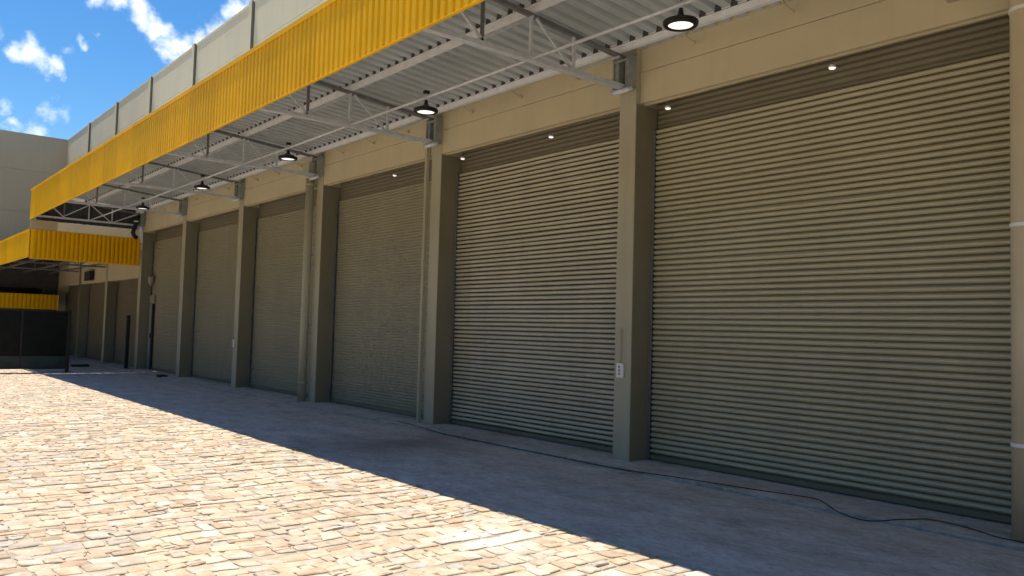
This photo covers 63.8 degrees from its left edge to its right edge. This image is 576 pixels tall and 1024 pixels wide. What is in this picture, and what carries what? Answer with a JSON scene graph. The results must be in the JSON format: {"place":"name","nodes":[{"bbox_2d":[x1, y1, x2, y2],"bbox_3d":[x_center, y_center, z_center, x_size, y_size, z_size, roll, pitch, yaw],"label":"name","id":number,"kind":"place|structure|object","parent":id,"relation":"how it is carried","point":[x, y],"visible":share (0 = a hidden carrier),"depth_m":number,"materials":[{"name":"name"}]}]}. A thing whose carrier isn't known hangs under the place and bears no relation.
{"place":"outdoors","nodes":[
{"label":"outdoors","id":0,"kind":"place"},
{"bbox_2d":[70,364,89,366],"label":"drain grate","id":1,"kind":"structure","parent":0,"point":[79,365],"depth_m":25.98,"materials":[{"name":"grey metal"}]},
{"bbox_2d":[0,0,250,139],"label":"sky","id":2,"kind":"structure","parent":0,"point":[64,64],"materials":[{"name":"blue"}]},
{"bbox_2d":[156,374,167,377],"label":"drain grate","id":3,"kind":"structure","parent":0,"point":[160,375],"depth_m":22.00,"materials":[{"name":"grey metal"}]},
{"bbox_2d":[0,369,718,575],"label":"cobblestone paving","id":4,"kind":"structure","parent":0,"point":[40,388],"depth_m":6.63,"materials":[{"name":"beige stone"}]},
{"bbox_2d":[28,355,1023,575],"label":"concrete apron","id":5,"kind":"object","parent":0,"point":[712,531],"visible":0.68,"depth_m":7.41,"materials":[{"name":"grey concrete"}]},
{"bbox_2d":[0,309,71,371],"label":"screen fence","id":6,"kind":"object","parent":5,"relation":"on","point":[34,339],"visible":0.9,"depth_m":22.75,"materials":[{"name":"black metal"}]},
{"bbox_2d":[123,315,130,368],"bbox_3d":[-11.884,1.662,25.397,0.180,1.640,0.180,4,-4,-39],"label":"bollard post","id":7,"kind":"object","parent":5,"relation":"on","point":[127,337],"visible":1,"depth_m":25.36,"materials":[{"name":"black metal"}]},
{"bbox_2d":[398,421,1023,542],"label":"power cable","id":8,"kind":"object","parent":5,"relation":"on","point":[748,488],"visible":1,"depth_m":7.87,"materials":[{"name":"black rubber"}]},
{"label":"ground","id":9,"kind":"structure","parent":0,"visible":0},
{"bbox_2d":[0,130,67,311],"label":"end building","id":10,"kind":"structure","parent":9,"relation":"on","point":[28,162],"depth_m":34.23,"materials":[{"name":"paint"}]},
{"bbox_2d":[0,292,58,309],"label":"awning","id":11,"kind":"object","parent":10,"relation":"attached to","point":[28,301],"visible":1,"depth_m":33.58,"materials":[{"name":"yellow paint"}]},
{"bbox_2d":[59,0,1011,523],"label":"warehouse building","id":12,"kind":"structure","parent":9,"relation":"on","point":[771,244],"depth_m":9.58,"materials":[{"name":"paint"}]},
{"bbox_2d":[0,203,141,273],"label":"canopy","id":13,"kind":"object","parent":12,"relation":"attached to","point":[50,240],"visible":0.94,"depth_m":24.58,"materials":[{"name":"yellow metal"}]},
{"bbox_2d":[65,285,78,354],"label":"roller door","id":14,"kind":"structure","parent":12,"relation":"in","point":[71,303],"depth_m":33.89,"materials":[{"name":"beige paint"}]},
{"bbox_2d":[84,271,93,280],"bbox_3d":[-15.643,-0.447,30.398,0.130,0.340,1.000,4,-4,-39],"label":"wall box","id":15,"kind":"object","parent":12,"relation":"attached to","point":[88,275],"visible":1,"depth_m":30.15,"materials":[{"name":"black metal"}]},
{"bbox_2d":[85,282,104,359],"bbox_3d":[-15.198,1.055,30.397,0.100,3.195,3.805,4,-4,-39],"label":"roller door","id":16,"kind":"structure","parent":12,"relation":"in","point":[95,313],"depth_m":30.99,"materials":[{"name":"beige paint"}]},
{"bbox_2d":[112,278,137,365],"bbox_3d":[-12.616,0.960,27.253,0.100,3.195,3.805,4,-4,-39],"label":"roller door","id":17,"kind":"structure","parent":12,"relation":"in","point":[126,294],"depth_m":27.86,"materials":[{"name":"beige paint"}]},
{"bbox_2d":[148,276,154,285],"bbox_3d":[-11.133,-0.211,25.371,0.200,0.290,0.197,4,-4,-39],"label":"wall lamp","id":18,"kind":"object","parent":12,"relation":"attached to","point":[151,280],"visible":1,"depth_m":25.31,"materials":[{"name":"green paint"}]},
{"bbox_2d":[146,224,182,373],"bbox_3d":[-10.027,0.170,24.134,0.135,4.587,3.805,4,-4,-39],"label":"roller door","id":19,"kind":"structure","parent":12,"relation":"in","point":[167,248],"depth_m":24.52,"materials":[{"name":"green paint"}]},
{"bbox_2d":[190,209,238,383],"bbox_3d":[-7.432,0.077,21.001,0.100,4.587,3.805,4,-4,-39],"label":"roller door","id":20,"kind":"structure","parent":12,"relation":"in","point":[217,238],"depth_m":21.29,"materials":[{"name":"green paint"}]},
{"bbox_2d":[232,323,234,346],"bbox_3d":[-6.484,1.079,19.166,0.045,0.585,0.110,4,-4,-39],"label":"control box","id":21,"kind":"object","parent":12,"relation":"attached to","point":[233,342],"visible":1,"depth_m":19.13,"materials":[{"name":"white plastic"}]},
{"bbox_2d":[248,189,316,396],"bbox_3d":[-4.849,-0.018,17.856,0.100,4.587,3.805,4,-4,-39],"label":"roller door","id":22,"kind":"structure","parent":12,"relation":"in","point":[279,228],"depth_m":18.21,"materials":[{"name":"green paint"}]},
{"bbox_2d":[297,161,315,400],"bbox_3d":[-4.038,-0.132,16.148,0.240,4.690,0.270,4,-4,-39],"label":"downpipe","id":23,"kind":"object","parent":12,"relation":"attached to","point":[308,167],"visible":0.9,"depth_m":16.09,"materials":[{"name":"metal"}]},
{"bbox_2d":[329,160,431,417],"bbox_3d":[-2.267,-0.112,14.712,0.100,4.587,3.805,4,-4,-39],"label":"roller door","id":24,"kind":"structure","parent":12,"relation":"in","point":[379,225],"depth_m":14.83,"materials":[{"name":"green paint"}]},
{"bbox_2d":[30,0,793,228],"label":"canopy","id":25,"kind":"object","parent":12,"relation":"attached to","point":[328,75],"visible":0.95,"depth_m":11.29,"materials":[{"name":"yellow metal"}]},
{"bbox_2d":[131,215,140,238],"bbox_3d":[-11.517,-1.873,25.181,0.260,0.769,0.173,4,-4,-39],"label":"drain hose","id":26,"kind":"object","parent":25,"relation":"attached to","point":[134,227],"visible":1,"depth_m":25.12,"materials":[{"name":"black plastic"}]},
{"bbox_2d":[136,197,149,209],"bbox_3d":[-9.049,-2.081,20.162,0.316,0.284,0.316,4,-4,-39],"label":"bay lamp","id":27,"kind":"object","parent":25,"relation":"hanging from","point":[142,206],"visible":1,"depth_m":20.13,"materials":[{"name":"black metal"}]},
{"bbox_2d":[194,175,209,189],"bbox_3d":[-6.359,-2.179,16.886,0.316,0.284,0.316,4,-4,-39],"label":"bay lamp","id":28,"kind":"object","parent":25,"relation":"hanging from","point":[202,186],"visible":1,"depth_m":16.84,"materials":[{"name":"black metal"}]},
{"bbox_2d":[278,142,297,160],"bbox_3d":[-3.720,-2.276,13.672,0.316,0.284,0.316,4,-4,-39],"label":"bay lamp","id":29,"kind":"object","parent":25,"relation":"hanging from","point":[287,156],"visible":1,"depth_m":13.63,"materials":[{"name":"black metal"}]},
{"bbox_2d":[413,90,437,115],"bbox_3d":[-1.093,-2.372,10.473,0.316,0.284,0.316,4,-4,-39],"label":"bay lamp","id":30,"kind":"object","parent":25,"relation":"hanging from","point":[426,109],"visible":1,"depth_m":10.44,"materials":[{"name":"black metal"}]},
{"bbox_2d":[663,0,698,31],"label":"bay lamp","id":31,"kind":"object","parent":25,"relation":"hanging from","point":[680,21],"visible":1,"depth_m":7.27,"materials":[{"name":"black metal"}]},
{"bbox_2d":[416,148,429,422],"bbox_3d":[-1.411,-0.065,13.045,0.071,4.365,0.067,4,-4,-39],"label":"downpipe","id":32,"kind":"object","parent":12,"relation":"attached to","point":[422,290],"visible":0.94,"depth_m":13.02,"materials":[{"name":"metal"}]},
{"bbox_2d":[449,111,619,451],"bbox_3d":[0.315,-0.207,11.567,0.100,4.587,3.805,4,-4,-39],"label":"roller door","id":33,"kind":"structure","parent":12,"relation":"in","point":[534,300],"depth_m":11.44,"materials":[{"name":"paint"}]},
{"bbox_2d":[616,328,624,377],"bbox_3d":[1.280,0.765,9.713,0.045,0.585,0.110,4,-4,-39],"label":"control box","id":34,"kind":"object","parent":12,"relation":"attached to","point":[620,368],"visible":1,"depth_m":9.69,"materials":[{"name":"white plastic"}]},
{"bbox_2d":[665,101,670,109],"bbox_3d":[1.822,-2.152,9.685,0.108,0.094,0.075,2,-3,-14],"label":"downlight","id":35,"kind":"object","parent":12,"relation":"attached to","point":[667,107],"visible":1,"depth_m":9.66,"materials":[{"name":"white"}]},
{"bbox_2d":[646,14,1011,523],"bbox_3d":[2.992,-0.305,8.308,0.100,4.587,4.102,4,-4,-39],"label":"roller door","id":36,"kind":"structure","parent":12,"relation":"in","point":[830,285],"depth_m":7.96,"materials":[{"name":"paint"}]},
{"bbox_2d":[828,59,835,69],"bbox_3d":[3.135,-2.200,8.086,0.108,0.094,0.075,2,-3,-14],"label":"downlight","id":37,"kind":"object","parent":12,"relation":"attached to","point":[832,66],"visible":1,"depth_m":8.07,"materials":[{"name":"white plastic"}]},
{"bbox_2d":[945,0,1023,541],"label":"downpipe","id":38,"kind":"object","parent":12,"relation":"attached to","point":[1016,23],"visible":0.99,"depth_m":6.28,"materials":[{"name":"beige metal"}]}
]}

